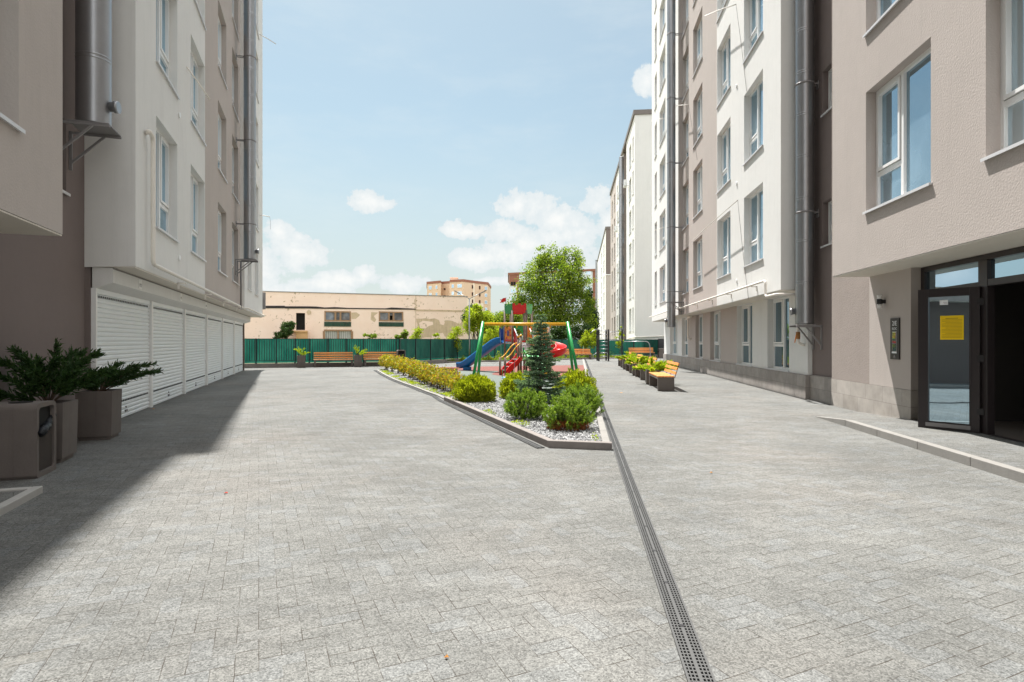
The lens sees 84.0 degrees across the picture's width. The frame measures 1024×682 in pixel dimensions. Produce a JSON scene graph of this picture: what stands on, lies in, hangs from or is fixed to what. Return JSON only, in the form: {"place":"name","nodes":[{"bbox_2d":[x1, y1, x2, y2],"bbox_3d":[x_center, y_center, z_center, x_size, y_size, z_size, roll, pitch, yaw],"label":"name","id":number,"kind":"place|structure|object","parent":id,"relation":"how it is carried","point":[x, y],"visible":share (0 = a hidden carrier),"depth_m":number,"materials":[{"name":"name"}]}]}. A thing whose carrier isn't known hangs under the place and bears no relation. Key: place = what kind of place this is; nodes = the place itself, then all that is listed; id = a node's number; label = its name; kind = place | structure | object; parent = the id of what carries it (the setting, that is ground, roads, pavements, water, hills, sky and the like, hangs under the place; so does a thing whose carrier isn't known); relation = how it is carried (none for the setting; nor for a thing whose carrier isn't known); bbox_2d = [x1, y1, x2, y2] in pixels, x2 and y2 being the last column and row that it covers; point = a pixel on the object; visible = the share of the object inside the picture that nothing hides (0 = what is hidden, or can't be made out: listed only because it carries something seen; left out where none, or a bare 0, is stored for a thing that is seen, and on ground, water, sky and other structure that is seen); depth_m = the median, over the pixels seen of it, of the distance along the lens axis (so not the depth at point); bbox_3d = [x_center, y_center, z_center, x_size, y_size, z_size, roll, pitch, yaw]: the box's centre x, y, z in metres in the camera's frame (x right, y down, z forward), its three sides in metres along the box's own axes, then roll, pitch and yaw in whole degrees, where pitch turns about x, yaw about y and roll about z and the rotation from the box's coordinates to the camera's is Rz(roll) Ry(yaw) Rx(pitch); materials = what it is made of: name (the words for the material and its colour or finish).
{"place":"outdoors","nodes":[
{"label":"outdoors","id":0,"kind":"place"},
{"bbox_2d":[0,490,24,502],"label":"entrance pavement","id":1,"kind":"structure","parent":0,"point":[4,496],"depth_m":5.00,"materials":[{"name":"grey concrete"}]},
{"bbox_2d":[245,291,467,338],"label":"derelict hall","id":2,"kind":"structure","parent":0,"point":[318,315],"depth_m":60.85,"materials":[{"name":"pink paint"}]},
{"bbox_2d":[324,311,350,320],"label":"window","id":3,"kind":"structure","parent":2,"relation":"in","point":[328,315],"depth_m":60.30,"materials":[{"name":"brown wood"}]},
{"bbox_2d":[379,311,402,320],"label":"window","id":4,"kind":"structure","parent":2,"relation":"in","point":[383,315],"depth_m":62.02,"materials":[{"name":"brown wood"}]},
{"bbox_2d":[245,346,583,363],"bbox_3d":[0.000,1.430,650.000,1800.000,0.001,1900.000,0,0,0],"label":"ground","id":5,"kind":"structure","parent":0,"point":[333,362],"depth_m":37.84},
{"bbox_2d":[272,321,296,338],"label":"creeper bush","id":6,"kind":"object","parent":5,"relation":"on","point":[286,328],"visible":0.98,"depth_m":56.59,"materials":[{"name":"green plant"}]},
{"bbox_2d":[461,303,498,338],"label":"broadleaf tree","id":7,"kind":"object","parent":5,"relation":"on","point":[478,316],"visible":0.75,"depth_m":49.77,"materials":[{"name":"green plant"}]},
{"bbox_2d":[497,310,528,337],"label":"broadleaf tree","id":8,"kind":"object","parent":5,"relation":"on","point":[517,318],"visible":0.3,"depth_m":55.65,"materials":[{"name":"green plant"}]},
{"bbox_2d":[505,241,598,335],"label":"broadleaf tree","id":9,"kind":"object","parent":5,"relation":"on","point":[570,289],"visible":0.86,"depth_m":60.81,"materials":[{"name":"green plant"}]},
{"bbox_2d":[522,323,595,338],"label":"broadleaf tree","id":10,"kind":"object","parent":5,"relation":"on","point":[557,332],"visible":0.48,"depth_m":57.64,"materials":[{"name":"green plant"}]},
{"bbox_2d":[581,288,600,329],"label":"willow tree","id":11,"kind":"object","parent":5,"relation":"on","point":[595,312],"visible":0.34,"depth_m":67.71,"materials":[{"name":"green plant"}]},
{"bbox_2d":[263,0,651,315],"label":"sky","id":12,"kind":"structure","parent":0,"point":[408,145],"materials":[{"name":"blue"}]},
{"bbox_2d":[427,277,490,338],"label":"apartment building","id":13,"kind":"structure","parent":0,"point":[469,288],"depth_m":238.91,"materials":[{"name":"beige paint"}]},
{"bbox_2d":[0,358,1023,681],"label":"pavement","id":14,"kind":"structure","parent":0,"point":[362,524],"depth_m":3.88,"materials":[{"name":"grey stone"}]},
{"bbox_2d":[0,486,42,515],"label":"raised kerb","id":15,"kind":"structure","parent":14,"relation":"on","point":[17,500],"depth_m":4.94,"materials":[{"name":"concrete"}]},
{"bbox_2d":[0,400,56,480],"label":"litter bin","id":16,"kind":"object","parent":14,"relation":"on","point":[27,439],"visible":1,"depth_m":5.76,"materials":[{"name":"grey concrete"}]},
{"bbox_2d":[39,429,51,469],"bbox_3d":[-4.927,1.142,5.984,0.022,0.396,0.350,0,0,-19],"label":"door panel","id":17,"kind":"structure","parent":16,"relation":"in","point":[45,442],"depth_m":6.00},
{"bbox_2d":[36,399,77,462],"bbox_3d":[-5.418,1.055,6.646,0.440,0.690,0.440,0,0,-19],"label":"planter","id":18,"kind":"object","parent":14,"relation":"on","point":[66,427],"visible":0.49,"depth_m":6.63,"materials":[{"name":"grey concrete"}]},
{"bbox_2d":[0,338,120,401],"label":"juniper plant","id":19,"kind":"object","parent":18,"relation":"in","point":[36,375],"visible":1,"depth_m":6.49,"materials":[{"name":"green plant"}]},
{"bbox_2d":[75,389,121,440],"bbox_3d":[-5.948,1.055,8.198,0.440,0.690,0.440,0,0,-19],"label":"planter","id":20,"kind":"object","parent":14,"relation":"on","point":[99,415],"visible":0.88,"depth_m":8.02,"materials":[{"name":"grey concrete"}]},
{"bbox_2d":[81,359,163,390],"bbox_3d":[-5.783,0.516,8.451,1.059,0.518,1.071,0,0,-19],"label":"juniper plant","id":21,"kind":"object","parent":20,"relation":"in","point":[126,375],"visible":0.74,"depth_m":8.25,"materials":[{"name":"green plant"}]},
{"bbox_2d":[0,0,262,417],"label":"apartment building","id":22,"kind":"structure","parent":14,"relation":"on","point":[75,256],"depth_m":9.66,"materials":[{"name":"white paint"}]},
{"bbox_2d":[0,112,25,133],"bbox_3d":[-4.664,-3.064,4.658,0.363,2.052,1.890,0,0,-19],"label":"window sill","id":23,"kind":"structure","parent":22,"relation":"in","point":[2,116],"depth_m":5.38,"materials":[{"name":"white plastic"}]},
{"bbox_2d":[63,0,121,170],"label":"flue pipe","id":24,"kind":"object","parent":22,"relation":"attached to","point":[95,106],"visible":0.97,"depth_m":8.10,"materials":[{"name":"metal"}]},
{"bbox_2d":[156,128,179,242],"bbox_3d":[-6.797,-3.064,11.052,0.268,2.052,1.710,0,0,-19],"label":"window","id":25,"kind":"structure","parent":22,"relation":"in","point":[162,146],"depth_m":11.42,"materials":[{"name":"white plastic"}]},
{"bbox_2d":[156,0,179,99],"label":"window","id":26,"kind":"structure","parent":22,"relation":"in","point":[162,6],"depth_m":11.50,"materials":[{"name":"white plastic"}]},
{"bbox_2d":[190,174,206,261],"bbox_3d":[-7.763,-3.064,13.882,0.268,2.052,1.770,0,0,-19],"label":"window","id":27,"kind":"structure","parent":22,"relation":"in","point":[194,184],"depth_m":14.40,"materials":[{"name":"white plastic"}]},
{"bbox_2d":[190,51,206,146],"bbox_3d":[-7.763,-6.064,13.882,0.268,2.052,1.770,0,0,-19],"label":"window","id":28,"kind":"structure","parent":22,"relation":"in","point":[194,67],"depth_m":14.36,"materials":[{"name":"white plastic"}]},
{"bbox_2d":[144,129,264,316],"bbox_3d":[-9.306,-2.325,19.085,0.280,2.482,20.136,0,0,-19],"label":"gas pipe","id":29,"kind":"object","parent":22,"relation":"attached to","point":[153,197],"visible":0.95,"depth_m":9.77,"materials":[{"name":"white metal"}]},
{"bbox_2d":[218,210,227,276],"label":"window","id":30,"kind":"structure","parent":22,"relation":"in","point":[219,213],"depth_m":18.06,"materials":[{"name":"white plastic"}]},
{"bbox_2d":[218,113,227,183],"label":"window","id":31,"kind":"structure","parent":22,"relation":"in","point":[219,119],"depth_m":17.99,"materials":[{"name":"white plastic"}]},
{"bbox_2d":[218,17,227,89],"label":"window","id":32,"kind":"structure","parent":22,"relation":"in","point":[219,24],"depth_m":17.98,"materials":[{"name":"white plastic"}]},
{"bbox_2d":[235,0,258,275],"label":"flue pipe","id":33,"kind":"object","parent":22,"relation":"attached to","point":[249,149],"visible":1,"depth_m":20.33,"materials":[{"name":"metal"}]},
{"bbox_2d":[245,338,398,367],"bbox_3d":[-10.252,0.640,30.948,8.116,1.560,0.200,0,0,-19],"label":"fence","id":34,"kind":"object","parent":14,"relation":"on","point":[267,353],"visible":0.82,"depth_m":30.71,"materials":[{"name":"metal"}]},
{"bbox_2d":[314,352,352,366],"bbox_3d":[-9.654,0.999,30.788,2.040,0.802,0.622,0,0,-19],"label":"bench","id":35,"kind":"object","parent":14,"relation":"on","point":[333,354],"visible":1,"depth_m":30.83,"materials":[{"name":"orange wood"}]},
{"bbox_2d":[363,352,395,366],"bbox_3d":[-7.200,0.999,31.626,2.040,0.802,0.622,0,0,-19],"label":"bench","id":36,"kind":"object","parent":14,"relation":"on","point":[366,355],"visible":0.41,"depth_m":31.61,"materials":[{"name":"orange wood"}]},
{"bbox_2d":[377,370,443,398],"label":"flush kerb","id":37,"kind":"structure","parent":14,"relation":"on","point":[433,393],"depth_m":17.13,"materials":[{"name":"concrete"}]},
{"bbox_2d":[379,369,450,397],"bbox_3d":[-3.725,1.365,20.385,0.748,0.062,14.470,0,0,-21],"label":"gravel","id":38,"kind":"structure","parent":14,"relation":"on","point":[427,386],"depth_m":18.65,"materials":[{"name":"grey gravel"}]},
{"bbox_2d":[381,369,453,396],"bbox_3d":[-3.842,1.341,20.327,0.477,0.114,14.541,0,0,-20],"label":"ground cover","id":39,"kind":"object","parent":38,"relation":"on","point":[411,382],"visible":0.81,"depth_m":18.04,"materials":[{"name":"green plant"}]},
{"bbox_2d":[421,364,440,386],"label":"hedge shrub","id":40,"kind":"object","parent":38,"relation":"on","point":[428,370],"visible":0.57,"depth_m":17.02,"materials":[{"name":"yellow plant"}]},
{"bbox_2d":[433,366,453,390],"bbox_3d":[-1.879,1.019,15.606,0.580,0.765,0.626,0,0,-43],"label":"hedge shrub","id":41,"kind":"object","parent":38,"relation":"on","point":[440,375],"visible":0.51,"depth_m":15.52,"materials":[{"name":"yellow plant"}]},
{"bbox_2d":[441,368,460,391],"bbox_3d":[-1.607,1.050,15.007,0.568,0.705,0.635,0,0,0],"label":"hedge shrub","id":42,"kind":"object","parent":38,"relation":"on","point":[446,375],"visible":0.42,"depth_m":14.96,"materials":[{"name":"yellow plant"}]},
{"bbox_2d":[374,370,544,447],"bbox_3d":[-3.098,1.391,17.263,0.288,0.011,20.892,0,0,-20],"label":"drain grating","id":43,"kind":"object","parent":14,"relation":"on","point":[523,439],"visible":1,"depth_m":10.07,"materials":[{"name":"black metal"}]},
{"bbox_2d":[407,371,554,394],"bbox_3d":[-0.932,1.388,23.446,10.136,0.001,18.792,0,0,0],"label":"play surface","id":44,"kind":"object","parent":14,"relation":"on","point":[496,379],"visible":0.12,"depth_m":22.24,"materials":[{"name":"grey rubber"}]},
{"bbox_2d":[432,365,583,377],"bbox_3d":[-0.932,1.384,24.648,10.136,0.001,16.388,0,0,0],"label":"red play surface","id":45,"kind":"object","parent":44,"relation":"on","point":[561,369],"visible":0.36,"depth_m":28.63,"materials":[{"name":"rubber"}]},
{"bbox_2d":[456,298,566,375],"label":"play tower","id":46,"kind":"structure","parent":45,"relation":"on","point":[506,335],"depth_m":24.75,"materials":[{"name":"green paint"}]},
{"bbox_2d":[473,321,577,378],"bbox_3d":[0.418,0.398,18.000,3.364,2.040,1.785,0,0,0],"label":"swing set","id":47,"kind":"object","parent":45,"relation":"on","point":[570,345],"visible":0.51,"depth_m":17.96,"materials":[{"name":"yellow paint"}]},
{"bbox_2d":[450,395,600,440],"bbox_3d":[0.227,1.355,10.755,3.454,0.001,6.727,0,0,0],"label":"gravel base","id":48,"kind":"object","parent":14,"relation":"on","point":[546,429],"depth_m":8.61,"materials":[{"name":"grey gravel"}]},
{"bbox_2d":[451,372,496,402],"bbox_3d":[-0.851,1.047,12.744,1.049,0.750,0.994,0,0,0],"label":"thuja bush","id":49,"kind":"object","parent":48,"relation":"on","point":[475,387],"visible":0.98,"depth_m":12.49,"materials":[{"name":"green plant"}]},
{"bbox_2d":[498,370,529,398],"bbox_3d":[0.154,1.049,13.315,1.002,0.765,0.962,0,0,0],"label":"thuja bush","id":50,"kind":"object","parent":48,"relation":"on","point":[507,384],"visible":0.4,"depth_m":13.10,"materials":[{"name":"green plant"}]},
{"bbox_2d":[502,386,549,419],"bbox_3d":[0.238,1.060,9.877,0.861,0.630,0.862,0,0,0],"label":"mugo pine","id":51,"kind":"object","parent":48,"relation":"on","point":[518,407],"visible":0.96,"depth_m":9.69,"materials":[{"name":"green plant"}]},
{"bbox_2d":[513,314,566,404],"bbox_3d":[0.573,0.415,11.121,1.136,1.911,1.295,0,0,0],"label":"spruce tree","id":52,"kind":"object","parent":48,"relation":"on","point":[537,382],"visible":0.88,"depth_m":11.00,"materials":[{"name":"green plant"}]},
{"bbox_2d":[540,393,596,431],"bbox_3d":[0.884,1.078,8.703,0.904,0.626,0.820,0,0,0],"label":"mugo pine","id":53,"kind":"object","parent":48,"relation":"on","point":[565,413],"visible":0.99,"depth_m":8.56,"materials":[{"name":"green plant"}]},
{"bbox_2d":[552,367,597,396],"bbox_3d":[1.408,0.997,12.799,1.069,0.836,1.018,0,0,0],"label":"thuja bush","id":54,"kind":"object","parent":48,"relation":"on","point":[577,374],"visible":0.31,"depth_m":12.60,"materials":[{"name":"green plant"}]},
{"bbox_2d":[557,379,604,413],"bbox_3d":[1.248,1.020,10.281,0.921,0.710,0.878,0,0,0],"label":"mugo pine","id":55,"kind":"object","parent":48,"relation":"on","point":[587,391],"visible":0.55,"depth_m":10.18,"materials":[{"name":"green plant"}]},
{"bbox_2d":[470,339,583,357],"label":"fence","id":56,"kind":"object","parent":14,"relation":"on","point":[474,344],"visible":0.27,"depth_m":41.59,"materials":[{"name":"metal"}]},
{"bbox_2d":[444,396,611,449],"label":"raised kerb","id":57,"kind":"structure","parent":14,"relation":"on","point":[543,440],"depth_m":7.96,"materials":[{"name":"concrete"}]},
{"bbox_2d":[445,357,616,362],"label":"kerb","id":58,"kind":"structure","parent":14,"relation":"on","point":[509,360],"depth_m":38.79,"materials":[{"name":"concrete"}]},
{"bbox_2d":[595,407,609,441],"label":"raised kerb","id":59,"kind":"structure","parent":14,"relation":"on","point":[602,429],"depth_m":8.63,"materials":[{"name":"concrete"}]},
{"bbox_2d":[593,329,622,360],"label":"exercise bars","id":60,"kind":"object","parent":14,"relation":"on","point":[598,341],"visible":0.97,"depth_m":40.45,"materials":[{"name":"black metal"}]},
{"bbox_2d":[584,339,657,357],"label":"fence","id":61,"kind":"object","parent":14,"relation":"on","point":[653,343],"visible":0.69,"depth_m":47.33,"materials":[{"name":"metal"}]},
{"bbox_2d":[632,363,642,375],"bbox_3d":[5.101,1.160,23.114,0.440,0.480,0.440,0,0,7],"label":"planter","id":62,"kind":"object","parent":14,"relation":"on","point":[633,371],"visible":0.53,"depth_m":22.92,"materials":[{"name":"grey concrete"}]},
{"bbox_2d":[625,354,655,364],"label":"juniper plant","id":63,"kind":"object","parent":62,"relation":"in","point":[641,360],"visible":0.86,"depth_m":23.06,"materials":[{"name":"green plant"}]},
{"bbox_2d":[584,359,715,681],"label":"drain grating","id":64,"kind":"object","parent":14,"relation":"on","point":[694,660],"visible":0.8,"depth_m":3.24,"materials":[{"name":"black metal"}]},
{"bbox_2d":[645,369,659,384],"bbox_3d":[4.555,1.160,18.446,0.440,0.480,0.440,0,0,7],"label":"planter","id":65,"kind":"object","parent":14,"relation":"on","point":[647,376],"visible":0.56,"depth_m":18.25,"materials":[{"name":"grey concrete"}]},
{"bbox_2d":[632,356,678,371],"bbox_3d":[4.639,0.742,18.491,1.408,0.560,1.474,0,0,29],"label":"juniper plant","id":66,"kind":"object","parent":65,"relation":"in","point":[660,365],"visible":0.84,"depth_m":18.40,"materials":[{"name":"green plant"}]},
{"bbox_2d":[649,360,679,390],"bbox_3d":[4.494,0.999,16.842,0.622,0.802,2.040,0,0,7],"label":"bench","id":67,"kind":"object","parent":14,"relation":"on","point":[662,381],"visible":1,"depth_m":15.97,"materials":[{"name":"orange wood"}]},
{"bbox_2d":[815,416,1023,483],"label":"raised kerb","id":68,"kind":"structure","parent":14,"relation":"on","point":[998,469],"depth_m":6.89,"materials":[{"name":"concrete"}]},
{"bbox_2d":[508,269,597,338],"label":"apartment building","id":69,"kind":"structure","parent":0,"point":[514,275],"depth_m":208.11,"materials":[{"name":"white paint"}]},
{"bbox_2d":[597,226,610,338],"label":"apartment building","id":70,"kind":"structure","parent":0,"point":[604,281],"depth_m":99.73,"materials":[{"name":"white paint"}]},
{"bbox_2d":[610,109,663,338],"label":"apartment building","id":71,"kind":"structure","parent":0,"point":[636,152],"depth_m":48.79,"materials":[{"name":"white paint"}]},
{"bbox_2d":[618,156,624,338],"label":"flue pipe","id":72,"kind":"object","parent":71,"relation":"attached to","point":[621,243],"visible":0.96,"depth_m":56.85,"materials":[{"name":"metal"}]},
{"bbox_2d":[652,0,1023,441],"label":"apartment building","id":73,"kind":"structure","parent":0,"point":[919,154],"depth_m":10.33,"materials":[{"name":"white paint"}]},
{"bbox_2d":[665,0,683,326],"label":"flue pipe","id":74,"kind":"object","parent":73,"relation":"attached to","point":[671,302],"visible":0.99,"depth_m":26.41,"materials":[{"name":"metal"}]},
{"bbox_2d":[681,249,688,294],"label":"window","id":75,"kind":"structure","parent":73,"relation":"in","point":[687,252],"depth_m":26.50,"materials":[{"name":"white plastic"}]},
{"bbox_2d":[681,183,688,230],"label":"window","id":76,"kind":"structure","parent":73,"relation":"in","point":[687,187],"depth_m":26.50,"materials":[{"name":"white plastic"}]},
{"bbox_2d":[692,238,701,289],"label":"window","id":77,"kind":"structure","parent":73,"relation":"in","point":[699,243],"depth_m":23.87,"materials":[{"name":"white plastic"}]},
{"bbox_2d":[692,165,701,219],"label":"window","id":78,"kind":"structure","parent":73,"relation":"in","point":[699,173],"depth_m":23.86,"materials":[{"name":"white plastic"}]},
{"bbox_2d":[692,91,701,148],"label":"window","id":79,"kind":"structure","parent":73,"relation":"in","point":[699,102],"depth_m":23.79,"materials":[{"name":"white plastic"}]},
{"bbox_2d":[692,18,701,78],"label":"window","id":80,"kind":"structure","parent":73,"relation":"in","point":[699,31],"depth_m":23.77,"materials":[{"name":"white plastic"}]},
{"bbox_2d":[696,314,702,358],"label":"window","id":81,"kind":"structure","parent":73,"relation":"in","point":[700,316],"depth_m":26.36,"materials":[{"name":"white plastic"}]},
{"bbox_2d":[709,311,720,361],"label":"window","id":82,"kind":"structure","parent":73,"relation":"in","point":[717,315],"depth_m":23.32,"materials":[{"name":"white plastic"}]},
{"bbox_2d":[649,280,794,317],"bbox_3d":[7.583,-1.325,25.114,0.629,0.474,23.146,0,0,5],"label":"gas pipe","id":83,"kind":"object","parent":73,"relation":"attached to","point":[765,291],"visible":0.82,"depth_m":15.95,"materials":[{"name":"white metal"}]},
{"bbox_2d":[716,215,730,279],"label":"window","id":84,"kind":"structure","parent":73,"relation":"in","point":[726,222],"depth_m":19.51,"materials":[{"name":"white plastic"}]},
{"bbox_2d":[716,125,730,193],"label":"window","id":85,"kind":"structure","parent":73,"relation":"in","point":[726,135],"depth_m":19.40,"materials":[{"name":"white plastic"}]},
{"bbox_2d":[716,35,730,108],"bbox_3d":[7.201,-9.179,19.112,0.268,2.062,1.820,0,0,7],"label":"window","id":86,"kind":"structure","parent":73,"relation":"in","point":[726,85],"depth_m":19.34,"materials":[{"name":"white plastic"}]},
{"bbox_2d":[736,304,751,366],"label":"window","id":87,"kind":"structure","parent":73,"relation":"in","point":[746,309],"depth_m":19.18,"materials":[{"name":"white plastic"}]},
{"bbox_2d":[742,187,762,267],"bbox_3d":[6.915,-3.179,15.879,0.451,2.062,1.790,0,0,7],"label":"window","id":88,"kind":"structure","parent":73,"relation":"in","point":[756,200],"depth_m":16.23,"materials":[{"name":"white plastic"}]},
{"bbox_2d":[742,77,762,166],"bbox_3d":[6.915,-6.179,15.879,0.451,2.062,1.790,0,0,7],"label":"window","id":89,"kind":"structure","parent":73,"relation":"in","point":[756,97],"depth_m":16.23,"materials":[{"name":"white plastic"}]},
{"bbox_2d":[742,0,762,64],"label":"window","id":90,"kind":"structure","parent":73,"relation":"in","point":[755,6],"depth_m":16.32,"materials":[{"name":"white plastic"}]},
{"bbox_2d":[766,296,788,371],"bbox_3d":[7.426,-0.194,15.688,0.258,2.032,1.770,0,0,7],"label":"window","id":91,"kind":"structure","parent":73,"relation":"in","point":[780,305],"depth_m":15.97,"materials":[{"name":"white plastic"}]},
{"bbox_2d":[789,0,822,349],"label":"flue pipe","id":92,"kind":"object","parent":73,"relation":"attached to","point":[803,309],"visible":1,"depth_m":13.17,"materials":[{"name":"metal"}]},
{"bbox_2d":[820,201,831,247],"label":"window","id":93,"kind":"structure","parent":73,"relation":"in","point":[829,203],"depth_m":12.97,"materials":[{"name":"white plastic"}]},
{"bbox_2d":[820,68,831,117],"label":"window","id":94,"kind":"structure","parent":73,"relation":"in","point":[830,71],"depth_m":12.97,"materials":[{"name":"white plastic"}]},
{"bbox_2d":[862,0,899,38],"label":"window","id":95,"kind":"structure","parent":73,"relation":"in","point":[883,7],"depth_m":9.42,"materials":[{"name":"white plastic"}]},
{"bbox_2d":[890,318,899,359],"bbox_3d":[6.684,-0.040,9.930,0.028,0.720,0.280,0,0,7],"label":"house number sign","id":96,"kind":"object","parent":73,"relation":"attached to","point":[894,338],"visible":1,"depth_m":9.90,"materials":[{"name":"black"}]},
{"bbox_2d":[862,47,931,214],"bbox_3d":[5.991,-3.179,8.748,0.273,2.062,1.850,0,0,7],"label":"window","id":97,"kind":"structure","parent":73,"relation":"in","point":[903,104],"depth_m":8.81,"materials":[{"name":"white plastic"}]},
{"bbox_2d":[918,286,983,432],"bbox_3d":[6.378,0.270,8.300,0.397,2.080,0.770,0,0,-14],"label":"entrance door","id":98,"kind":"structure","parent":73,"relation":"in","point":[949,371],"depth_m":8.29,"materials":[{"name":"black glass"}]},
{"bbox_2d":[940,315,963,339],"bbox_3d":[6.395,-0.195,8.273,0.004,0.350,0.280,0,0,-38],"label":"paper notice","id":99,"kind":"object","parent":98,"relation":"attached to","point":[951,327],"visible":1,"depth_m":8.27,"materials":[{"name":"yellow paper"}]},
{"bbox_2d":[980,0,1023,161],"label":"window","id":100,"kind":"structure","parent":73,"relation":"in","point":[1011,11],"depth_m":6.66,"materials":[{"name":"white plastic"}]},
{"bbox_2d":[822,412,1023,469],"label":"entrance pavement","id":101,"kind":"structure","parent":0,"point":[1001,450],"depth_m":7.58,"materials":[{"name":"grey concrete"}]},
{"label":"planting strip","id":102,"kind":"structure","parent":0,"visible":0},
{"bbox_2d":[399,339,468,363],"bbox_3d":[-4.681,0.640,35.892,0.200,1.560,8.050,0,0,25],"label":"fence","id":103,"kind":"object","parent":102,"relation":"on","point":[429,351],"visible":0.87,"depth_m":35.52,"materials":[{"name":"metal"}]},
{"bbox_2d":[446,325,462,358],"bbox_3d":[-3.842,0.088,37.991,1.209,2.628,1.503,0,0,29],"label":"sapling","id":104,"kind":"object","parent":102,"relation":"on","point":[456,330],"visible":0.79,"depth_m":37.89,"materials":[{"name":"green plant"}]},
{"bbox_2d":[416,354,613,360],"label":"grass","id":105,"kind":"structure","parent":102,"relation":"on","point":[497,358],"depth_m":39.79,"materials":[{"name":"green plant"}]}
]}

